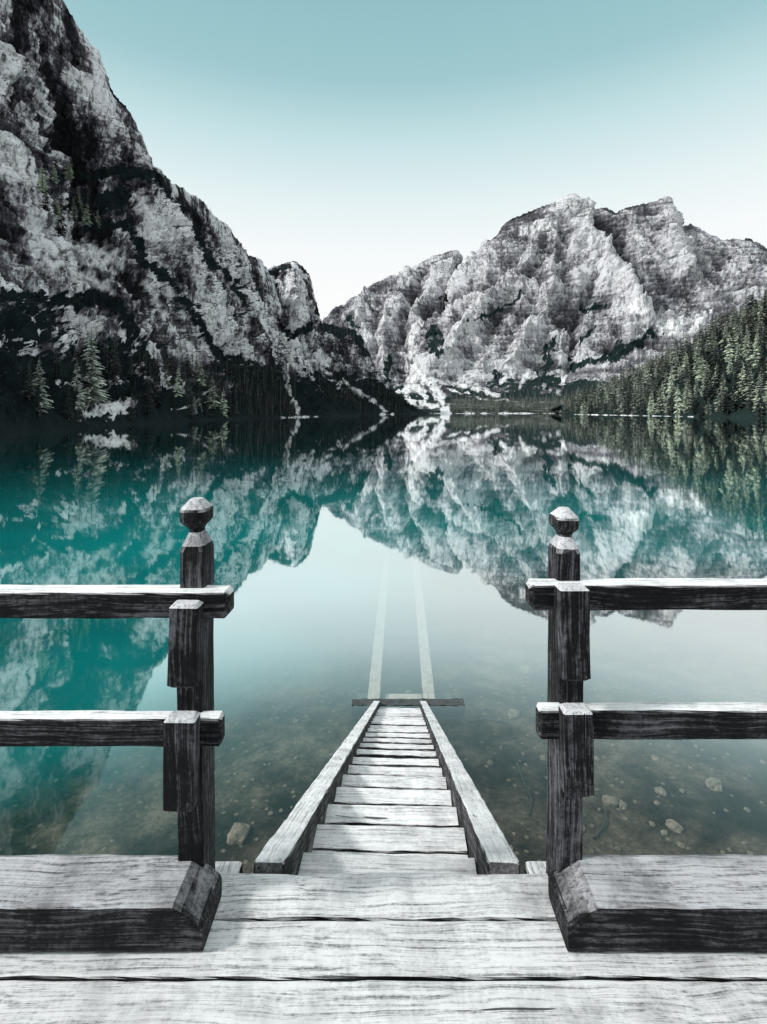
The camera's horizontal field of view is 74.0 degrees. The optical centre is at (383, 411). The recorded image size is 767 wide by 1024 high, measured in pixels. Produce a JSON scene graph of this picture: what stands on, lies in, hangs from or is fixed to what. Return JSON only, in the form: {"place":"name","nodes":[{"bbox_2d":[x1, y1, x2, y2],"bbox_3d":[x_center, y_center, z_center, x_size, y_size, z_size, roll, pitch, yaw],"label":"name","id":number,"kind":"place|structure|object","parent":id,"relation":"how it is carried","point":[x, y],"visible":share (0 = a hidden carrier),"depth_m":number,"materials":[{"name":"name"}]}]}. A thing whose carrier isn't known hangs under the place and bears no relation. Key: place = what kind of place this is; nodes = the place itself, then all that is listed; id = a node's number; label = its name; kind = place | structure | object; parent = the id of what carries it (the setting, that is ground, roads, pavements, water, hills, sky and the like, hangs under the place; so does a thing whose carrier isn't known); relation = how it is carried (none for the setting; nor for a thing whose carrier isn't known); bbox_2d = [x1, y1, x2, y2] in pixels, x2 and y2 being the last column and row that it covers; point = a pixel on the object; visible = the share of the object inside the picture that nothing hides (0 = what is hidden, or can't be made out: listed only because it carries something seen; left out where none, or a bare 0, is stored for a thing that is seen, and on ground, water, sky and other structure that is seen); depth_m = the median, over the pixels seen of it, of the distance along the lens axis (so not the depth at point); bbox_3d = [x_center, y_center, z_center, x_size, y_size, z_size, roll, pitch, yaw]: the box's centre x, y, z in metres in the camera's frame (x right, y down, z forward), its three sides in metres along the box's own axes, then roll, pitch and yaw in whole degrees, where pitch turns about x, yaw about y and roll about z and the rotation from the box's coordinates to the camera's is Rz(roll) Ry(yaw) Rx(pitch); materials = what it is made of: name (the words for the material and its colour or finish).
{"place":"outdoors","nodes":[
{"label":"outdoors","id":0,"kind":"place"},
{"bbox_2d":[0,0,362,436],"bbox_3d":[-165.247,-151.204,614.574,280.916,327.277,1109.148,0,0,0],"label":"cliff","id":1,"kind":"structure","parent":0,"point":[59,97],"depth_m":353.15,"materials":[{"name":"stone"}]},
{"bbox_2d":[19,364,36,399],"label":"pine tree","id":2,"kind":"object","parent":1,"relation":"on","point":[29,395],"visible":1,"depth_m":128.32,"materials":[{"name":"green plant"}]},
{"bbox_2d":[31,361,54,415],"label":"larch tree","id":3,"kind":"object","parent":1,"relation":"on","point":[43,403],"visible":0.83,"depth_m":134.02,"materials":[{"name":"green plant"}]},
{"bbox_2d":[36,162,49,194],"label":"pine tree","id":4,"kind":"object","parent":1,"relation":"on","point":[41,187],"visible":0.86,"depth_m":246.20,"materials":[{"name":"green plant"}]},
{"bbox_2d":[41,187,50,210],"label":"pine tree","id":5,"kind":"object","parent":1,"relation":"on","point":[45,207],"visible":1,"depth_m":238.54,"materials":[{"name":"green plant"}]},
{"bbox_2d":[51,192,60,218],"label":"pine tree","id":6,"kind":"object","parent":1,"relation":"on","point":[54,205],"visible":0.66,"depth_m":276.24,"materials":[{"name":"green plant"}]},
{"bbox_2d":[52,350,61,380],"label":"pine tree","id":7,"kind":"object","parent":1,"relation":"on","point":[57,370],"visible":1,"depth_m":157.28,"materials":[{"name":"green plant"}]},
{"bbox_2d":[53,204,67,236],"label":"pine tree","id":8,"kind":"object","parent":1,"relation":"on","point":[60,229],"visible":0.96,"depth_m":252.48,"materials":[{"name":"green plant"}]},
{"bbox_2d":[62,389,75,419],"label":"pine tree","id":9,"kind":"object","parent":1,"relation":"on","point":[68,413],"visible":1,"depth_m":154.68,"materials":[{"name":"green plant"}]},
{"bbox_2d":[64,159,74,180],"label":"pine tree","id":10,"kind":"object","parent":1,"relation":"on","point":[68,173],"visible":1,"depth_m":319.35,"materials":[{"name":"green plant"}]},
{"bbox_2d":[71,197,78,217],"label":"pine tree","id":11,"kind":"object","parent":1,"relation":"on","point":[72,212],"visible":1,"depth_m":309.89,"materials":[{"name":"green plant"}]},
{"bbox_2d":[74,186,80,206],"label":"pine tree","id":12,"kind":"object","parent":1,"relation":"on","point":[76,195],"visible":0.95,"depth_m":332.39,"materials":[{"name":"green plant"}]},
{"bbox_2d":[71,363,87,413],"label":"larch tree","id":13,"kind":"object","parent":1,"relation":"on","point":[77,402],"visible":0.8,"depth_m":160.62,"materials":[{"name":"green plant"}]},
{"bbox_2d":[76,396,85,421],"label":"pine tree","id":14,"kind":"object","parent":1,"relation":"on","point":[79,412],"visible":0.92,"depth_m":161.18,"materials":[{"name":"green plant"}]},
{"bbox_2d":[81,205,93,226],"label":"pine tree","id":15,"kind":"object","parent":1,"relation":"on","point":[85,217],"visible":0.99,"depth_m":337.76,"materials":[{"name":"green plant"}]},
{"bbox_2d":[79,323,112,407],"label":"larch tree","id":16,"kind":"object","parent":1,"relation":"on","point":[93,378],"visible":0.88,"depth_m":178.71,"materials":[{"name":"green plant"}]},
{"bbox_2d":[99,342,114,376],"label":"pine tree","id":17,"kind":"object","parent":1,"relation":"on","point":[107,371],"visible":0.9,"depth_m":225.31,"materials":[{"name":"green plant"}]},
{"bbox_2d":[108,355,120,384],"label":"pine tree","id":18,"kind":"object","parent":1,"relation":"on","point":[113,375],"visible":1,"depth_m":215.78,"materials":[{"name":"green plant"}]},
{"bbox_2d":[109,333,122,370],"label":"pine tree","id":19,"kind":"object","parent":1,"relation":"on","point":[114,341],"visible":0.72,"depth_m":231.36,"materials":[{"name":"green plant"}]},
{"bbox_2d":[128,393,135,420],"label":"pine tree","id":20,"kind":"object","parent":1,"relation":"on","point":[131,414],"visible":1,"depth_m":197.92,"materials":[{"name":"green plant"}]},
{"bbox_2d":[134,342,144,373],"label":"pine tree","id":21,"kind":"object","parent":1,"relation":"on","point":[139,363],"visible":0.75,"depth_m":241.13,"materials":[{"name":"green plant"}]},
{"bbox_2d":[142,387,153,414],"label":"pine tree","id":22,"kind":"object","parent":1,"relation":"on","point":[148,401],"visible":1,"depth_m":212.92,"materials":[{"name":"green plant"}]},
{"bbox_2d":[142,346,153,379],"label":"pine tree","id":23,"kind":"object","parent":1,"relation":"on","point":[146,368],"visible":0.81,"depth_m":236.32,"materials":[{"name":"green plant"}]},
{"bbox_2d":[143,365,156,399],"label":"pine tree","id":24,"kind":"object","parent":1,"relation":"on","point":[150,388],"visible":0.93,"depth_m":218.94,"materials":[{"name":"green plant"}]},
{"bbox_2d":[147,344,161,380],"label":"pine tree","id":25,"kind":"object","parent":1,"relation":"on","point":[154,366],"visible":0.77,"depth_m":243.93,"materials":[{"name":"green plant"}]},
{"bbox_2d":[152,374,163,406],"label":"pine tree","id":26,"kind":"object","parent":1,"relation":"on","point":[156,400],"visible":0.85,"depth_m":232.97,"materials":[{"name":"green plant"}]},
{"bbox_2d":[174,367,183,396],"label":"pine tree","id":27,"kind":"object","parent":1,"relation":"on","point":[177,386],"visible":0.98,"depth_m":250.28,"materials":[{"name":"green plant"}]},
{"bbox_2d":[184,352,192,376],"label":"pine tree","id":28,"kind":"object","parent":1,"relation":"on","point":[188,368],"visible":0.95,"depth_m":328.31,"materials":[{"name":"green plant"}]},
{"bbox_2d":[188,391,196,419],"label":"pine tree","id":29,"kind":"object","parent":1,"relation":"on","point":[192,409],"visible":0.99,"depth_m":264.19,"materials":[{"name":"green plant"}]},
{"bbox_2d":[196,358,207,385],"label":"pine tree","id":30,"kind":"object","parent":1,"relation":"on","point":[199,370],"visible":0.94,"depth_m":328.30,"materials":[{"name":"green plant"}]},
{"bbox_2d":[204,393,211,416],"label":"pine tree","id":31,"kind":"object","parent":1,"relation":"on","point":[207,411],"visible":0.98,"depth_m":293.82,"materials":[{"name":"green plant"}]},
{"bbox_2d":[204,375,220,408],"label":"pine tree","id":32,"kind":"object","parent":1,"relation":"on","point":[211,398],"visible":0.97,"depth_m":306.95,"materials":[{"name":"green plant"}]},
{"bbox_2d":[29,134,404,417],"bbox_3d":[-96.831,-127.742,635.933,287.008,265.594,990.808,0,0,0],"label":"shore forest","id":33,"kind":"object","parent":1,"relation":"on","point":[292,408],"visible":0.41,"depth_m":485.29,"materials":[{"name":"green plant"}]},
{"bbox_2d":[220,391,227,416],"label":"pine tree","id":34,"kind":"object","parent":1,"relation":"on","point":[224,406],"visible":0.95,"depth_m":315.57,"materials":[{"name":"green plant"}]},
{"bbox_2d":[267,261,359,411],"bbox_3d":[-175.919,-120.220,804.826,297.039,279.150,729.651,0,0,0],"label":"crag","id":35,"kind":"structure","parent":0,"point":[304,328],"depth_m":801.78,"materials":[{"name":"stone"}]},
{"bbox_2d":[320,321,432,414],"bbox_3d":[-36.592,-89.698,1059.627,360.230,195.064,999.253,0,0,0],"label":"foothill","id":36,"kind":"structure","parent":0,"point":[371,371],"depth_m":940.87,"materials":[{"name":"stone"}]},
{"bbox_2d":[0,413,766,710],"bbox_3d":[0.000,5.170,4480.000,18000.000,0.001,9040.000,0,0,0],"label":"lake water","id":37,"kind":"structure","parent":0,"point":[397,540],"depth_m":20.82,"materials":[{"name":"teal liquid"}]},
{"bbox_2d":[253,701,519,875],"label":"wooden staircase","id":38,"kind":"structure","parent":37,"relation":"in","point":[392,790],"depth_m":2.68,"materials":[{"name":"grey wood"}]},
{"bbox_2d":[357,666,451,698],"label":"rails","id":39,"kind":"object","parent":37,"relation":"in","point":[427,684],"visible":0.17,"depth_m":9.75,"materials":[{"name":"grey wood"}]},
{"bbox_2d":[352,698,464,716],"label":"mooring beam","id":40,"kind":"structure","parent":37,"relation":"in","point":[454,707],"depth_m":8.93,"materials":[{"name":"grey wood"}]},
{"bbox_2d":[0,666,766,873],"bbox_3d":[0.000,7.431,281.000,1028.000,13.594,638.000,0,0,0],"label":"lake bed","id":41,"kind":"object","parent":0,"point":[64,800],"visible":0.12,"depth_m":8.26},
{"bbox_2d":[226,822,249,844],"bbox_3d":[-2.020,5.876,7.055,0.281,0.219,0.325,0,0,9],"label":"rock","id":42,"kind":"object","parent":41,"relation":"on","point":[238,833],"visible":0.95,"depth_m":6.97,"materials":[{"name":"stone"}]},
{"bbox_2d":[0,861,766,1023],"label":"wooden deck","id":43,"kind":"structure","parent":41,"relation":"on","point":[394,948],"depth_m":1.44,"materials":[{"name":"grey wood"}]},
{"bbox_2d":[0,854,221,952],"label":"kerb beam","id":44,"kind":"structure","parent":43,"relation":"on","point":[104,903],"depth_m":1.50,"materials":[{"name":"grey wood"}]},
{"bbox_2d":[0,497,233,868],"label":"wooden railing","id":45,"kind":"object","parent":43,"relation":"on","point":[188,735],"visible":0.98,"depth_m":1.60,"materials":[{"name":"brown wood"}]},
{"bbox_2d":[525,507,766,874],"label":"wooden railing","id":46,"kind":"object","parent":43,"relation":"on","point":[571,726],"visible":0.96,"depth_m":1.60,"materials":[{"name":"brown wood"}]},
{"bbox_2d":[548,854,766,952],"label":"kerb beam","id":47,"kind":"structure","parent":43,"relation":"on","point":[669,903],"depth_m":1.50,"materials":[{"name":"grey wood"}]},
{"bbox_2d":[508,709,519,719],"bbox_3d":[2.546,5.938,9.929,0.256,0.177,0.259,0,0,-2],"label":"rock","id":48,"kind":"object","parent":41,"relation":"on","point":[513,714],"visible":0.94,"depth_m":9.87,"materials":[{"name":"stone"}]},
{"bbox_2d":[516,762,532,815],"bbox_3d":[2.200,5.826,7.881,0.107,0.069,1.103,0,0,5],"label":"sunken branch","id":49,"kind":"object","parent":41,"relation":"on","point":[519,770],"visible":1,"depth_m":7.84,"materials":[{"name":"grey wood"}]},
{"bbox_2d":[593,809,606,839],"bbox_3d":[3.067,5.789,7.134,0.077,0.047,0.653,0,0,38],"label":"sunken branch","id":50,"kind":"object","parent":41,"relation":"on","point":[596,835],"visible":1,"depth_m":7.05,"materials":[{"name":"grey wood"}]},
{"bbox_2d":[602,795,618,806],"bbox_3d":[3.368,5.807,7.558,0.231,0.140,0.155,0,0,10],"label":"rock","id":51,"kind":"object","parent":41,"relation":"on","point":[610,801],"visible":1,"depth_m":7.51,"materials":[{"name":"stone"}]},
{"bbox_2d":[618,799,627,809],"bbox_3d":[3.530,5.828,7.509,0.139,0.100,0.149,0,0,-21],"label":"rock","id":52,"kind":"object","parent":41,"relation":"on","point":[623,805],"visible":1,"depth_m":7.48,"materials":[{"name":"stone"}]},
{"bbox_2d":[655,786,666,795],"bbox_3d":[4.229,5.799,7.747,0.169,0.113,0.129,0,0,43],"label":"rock","id":53,"kind":"object","parent":41,"relation":"on","point":[660,791],"visible":1,"depth_m":7.71,"materials":[{"name":"stone"}]},
{"bbox_2d":[665,819,684,833],"bbox_3d":[4.051,5.784,7.093,0.161,0.150,0.245,0,0,-25],"label":"rock","id":54,"kind":"object","parent":41,"relation":"on","point":[674,826],"visible":0.98,"depth_m":7.04,"materials":[{"name":"stone"}]},
{"bbox_2d":[705,777,722,790],"bbox_3d":[5.121,5.791,7.872,0.254,0.144,0.260,0,0,-21],"label":"rock","id":55,"kind":"object","parent":41,"relation":"on","point":[713,784],"visible":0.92,"depth_m":7.84,"materials":[{"name":"stone"}]},
{"bbox_2d":[322,250,462,395],"bbox_3d":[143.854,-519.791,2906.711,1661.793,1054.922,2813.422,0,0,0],"label":"mountain","id":56,"kind":"structure","parent":0,"point":[393,317],"depth_m":2690.17,"materials":[{"name":"grey stone"}]},
{"bbox_2d":[63,0,766,320],"label":"sky","id":57,"kind":"structure","parent":0,"point":[354,143],"materials":[{"name":"blue"}]},
{"bbox_2d":[404,399,561,412],"bbox_3d":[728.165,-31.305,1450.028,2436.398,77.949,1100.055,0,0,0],"label":"valley floor","id":58,"kind":"structure","parent":0,"point":[436,406],"depth_m":1386.89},
{"bbox_2d":[450,378,610,412],"bbox_3d":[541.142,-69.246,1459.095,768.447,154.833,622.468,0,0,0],"label":"distant forest","id":59,"kind":"object","parent":58,"relation":"on","point":[498,407],"visible":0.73,"depth_m":1369.72,"materials":[{"name":"green plant"}]},
{"bbox_2d":[402,193,766,401],"bbox_3d":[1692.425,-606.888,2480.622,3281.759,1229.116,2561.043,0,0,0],"label":"mountain","id":60,"kind":"structure","parent":0,"point":[571,290],"depth_m":2317.66,"materials":[{"name":"grey stone"}]},
{"bbox_2d":[548,311,766,418],"bbox_3d":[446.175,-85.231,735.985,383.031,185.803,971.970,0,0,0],"label":"wooded hill","id":61,"kind":"structure","parent":0,"point":[744,411],"depth_m":518.72,"materials":[{"name":"green plant"}]},
{"bbox_2d":[647,395,653,414],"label":"pine tree","id":62,"kind":"object","parent":61,"relation":"on","point":[650,411],"visible":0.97,"depth_m":565.70,"materials":[{"name":"green plant"}]},
{"bbox_2d":[653,388,665,413],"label":"pine tree","id":63,"kind":"object","parent":61,"relation":"on","point":[659,403],"visible":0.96,"depth_m":549.62,"materials":[{"name":"green plant"}]},
{"bbox_2d":[561,284,765,414],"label":"hillside forest","id":64,"kind":"object","parent":61,"relation":"on","point":[680,352],"visible":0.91,"depth_m":666.07,"materials":[{"name":"green plant"}]},
{"bbox_2d":[664,388,674,413],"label":"pine tree","id":65,"kind":"object","parent":61,"relation":"on","point":[668,409],"visible":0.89,"depth_m":522.82,"materials":[{"name":"green plant"}]},
{"bbox_2d":[674,389,684,415],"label":"pine tree","id":66,"kind":"object","parent":61,"relation":"on","point":[679,410],"visible":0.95,"depth_m":500.70,"materials":[{"name":"green plant"}]},
{"bbox_2d":[680,361,691,385],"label":"pine tree","id":67,"kind":"object","parent":61,"relation":"on","point":[687,372],"visible":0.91,"depth_m":537.43,"materials":[{"name":"green plant"}]},
{"bbox_2d":[681,384,691,412],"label":"pine tree","id":68,"kind":"object","parent":61,"relation":"on","point":[687,402],"visible":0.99,"depth_m":486.13,"materials":[{"name":"green plant"}]},
{"bbox_2d":[682,379,692,405],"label":"pine tree","id":69,"kind":"object","parent":61,"relation":"on","point":[690,397],"visible":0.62,"depth_m":498.28,"materials":[{"name":"green plant"}]},
{"bbox_2d":[692,337,700,360],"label":"pine tree","id":70,"kind":"object","parent":61,"relation":"on","point":[698,349],"visible":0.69,"depth_m":559.18,"materials":[{"name":"green plant"}]},
{"bbox_2d":[694,355,708,381],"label":"pine tree","id":71,"kind":"object","parent":61,"relation":"on","point":[701,370],"visible":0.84,"depth_m":514.67,"materials":[{"name":"green plant"}]},
{"bbox_2d":[697,342,706,365],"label":"pine tree","id":72,"kind":"object","parent":61,"relation":"on","point":[703,352],"visible":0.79,"depth_m":541.07,"materials":[{"name":"green plant"}]},
{"bbox_2d":[701,372,711,399],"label":"pine tree","id":73,"kind":"object","parent":61,"relation":"on","point":[705,395],"visible":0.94,"depth_m":472.97,"materials":[{"name":"green plant"}]},
{"bbox_2d":[705,326,714,352],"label":"pine tree","id":74,"kind":"object","parent":61,"relation":"on","point":[709,339],"visible":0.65,"depth_m":568.91,"materials":[{"name":"green plant"}]},
{"bbox_2d":[705,344,714,367],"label":"pine tree","id":75,"kind":"object","parent":61,"relation":"on","point":[708,363],"visible":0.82,"depth_m":521.52,"materials":[{"name":"green plant"}]},
{"bbox_2d":[707,373,717,398],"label":"pine tree","id":76,"kind":"object","parent":61,"relation":"on","point":[713,395],"visible":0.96,"depth_m":464.68,"materials":[{"name":"green plant"}]},
{"bbox_2d":[709,351,719,378],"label":"pine tree","id":77,"kind":"object","parent":61,"relation":"on","point":[715,365],"visible":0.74,"depth_m":494.67,"materials":[{"name":"green plant"}]},
{"bbox_2d":[714,383,726,411],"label":"pine tree","id":78,"kind":"object","parent":61,"relation":"on","point":[720,401],"visible":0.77,"depth_m":433.42,"materials":[{"name":"green plant"}]},
{"bbox_2d":[717,351,726,373],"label":"pine tree","id":79,"kind":"object","parent":61,"relation":"on","point":[723,364],"visible":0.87,"depth_m":484.50,"materials":[{"name":"green plant"}]},
{"bbox_2d":[716,368,728,399],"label":"pine tree","id":80,"kind":"object","parent":61,"relation":"on","point":[722,385],"visible":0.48,"depth_m":446.09,"materials":[{"name":"green plant"}]},
{"bbox_2d":[720,383,733,415],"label":"pine tree","id":81,"kind":"object","parent":61,"relation":"on","point":[726,407],"visible":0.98,"depth_m":416.02,"materials":[{"name":"green plant"}]},
{"bbox_2d":[722,333,734,361],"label":"pine tree","id":82,"kind":"object","parent":61,"relation":"on","point":[729,349],"visible":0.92,"depth_m":488.59,"materials":[{"name":"green plant"}]},
{"bbox_2d":[731,347,742,374],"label":"pine tree","id":83,"kind":"object","parent":61,"relation":"on","point":[738,361],"visible":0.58,"depth_m":456.10,"materials":[{"name":"green plant"}]},
{"bbox_2d":[728,373,746,410],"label":"pine tree","id":84,"kind":"object","parent":61,"relation":"on","point":[737,403],"visible":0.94,"depth_m":406.51,"materials":[{"name":"green plant"}]},
{"bbox_2d":[734,323,743,349],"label":"pine tree","id":85,"kind":"object","parent":61,"relation":"on","point":[739,339],"visible":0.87,"depth_m":494.89,"materials":[{"name":"green plant"}]},
{"bbox_2d":[735,360,748,396],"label":"pine tree","id":86,"kind":"object","parent":61,"relation":"on","point":[743,376],"visible":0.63,"depth_m":417.31,"materials":[{"name":"green plant"}]},
{"bbox_2d":[741,365,750,397],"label":"pine tree","id":87,"kind":"object","parent":61,"relation":"on","point":[746,385],"visible":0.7,"depth_m":409.81,"materials":[{"name":"green plant"}]},
{"bbox_2d":[742,325,752,357],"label":"pine tree","id":88,"kind":"object","parent":61,"relation":"on","point":[746,350],"visible":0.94,"depth_m":464.93,"materials":[{"name":"green plant"}]},
{"bbox_2d":[742,368,756,400],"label":"pine tree","id":89,"kind":"object","parent":61,"relation":"on","point":[748,387],"visible":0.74,"depth_m":398.91,"materials":[{"name":"green plant"}]},
{"bbox_2d":[742,316,759,348],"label":"pine tree","id":90,"kind":"object","parent":61,"relation":"on","point":[752,336],"visible":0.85,"depth_m":469.62,"materials":[{"name":"green plant"}]},
{"bbox_2d":[747,359,754,380],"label":"pine tree","id":91,"kind":"object","parent":61,"relation":"on","point":[750,376],"visible":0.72,"depth_m":420.34,"materials":[{"name":"green plant"}]},
{"bbox_2d":[746,291,756,316],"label":"pine tree","id":92,"kind":"object","parent":61,"relation":"on","point":[751,303],"visible":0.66,"depth_m":569.01,"materials":[{"name":"green plant"}]},
{"bbox_2d":[746,307,759,334],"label":"pine tree","id":93,"kind":"object","parent":61,"relation":"on","point":[755,318],"visible":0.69,"depth_m":492.12,"materials":[{"name":"green plant"}]},
{"bbox_2d":[748,371,758,408],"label":"pine tree","id":94,"kind":"object","parent":61,"relation":"on","point":[752,398],"visible":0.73,"depth_m":382.08,"materials":[{"name":"green plant"}]},
{"bbox_2d":[746,336,761,367],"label":"pine tree","id":95,"kind":"object","parent":61,"relation":"on","point":[756,356],"visible":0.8,"depth_m":433.77,"materials":[{"name":"green plant"}]},
{"bbox_2d":[751,376,765,408],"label":"pine tree","id":96,"kind":"object","parent":61,"relation":"on","point":[756,398],"visible":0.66,"depth_m":370.20,"materials":[{"name":"green plant"}]},
{"bbox_2d":[755,311,763,339],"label":"pine tree","id":97,"kind":"object","parent":61,"relation":"on","point":[760,322],"visible":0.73,"depth_m":473.37,"materials":[{"name":"green plant"}]},
{"bbox_2d":[753,378,766,418],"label":"pine tree","id":98,"kind":"object","parent":61,"relation":"on","point":[759,404],"visible":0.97,"depth_m":357.37,"materials":[{"name":"green plant"}]},
{"bbox_2d":[755,306,766,332],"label":"pine tree","id":99,"kind":"object","parent":61,"relation":"on","point":[762,314],"visible":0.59,"depth_m":480.26,"materials":[{"name":"green plant"}]},
{"bbox_2d":[756,343,766,373],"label":"pine tree","id":100,"kind":"object","parent":61,"relation":"on","point":[761,362],"visible":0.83,"depth_m":413.56,"materials":[{"name":"green plant"}]},
{"bbox_2d":[761,362,766,396],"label":"pine tree","id":101,"kind":"object","parent":61,"relation":"on","point":[764,377],"visible":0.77,"depth_m":385.25,"materials":[{"name":"green plant"}]},
{"bbox_2d":[761,326,766,350],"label":"pine tree","id":102,"kind":"object","parent":61,"relation":"on","point":[764,341],"visible":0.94,"depth_m":438.03,"materials":[{"name":"green plant"}]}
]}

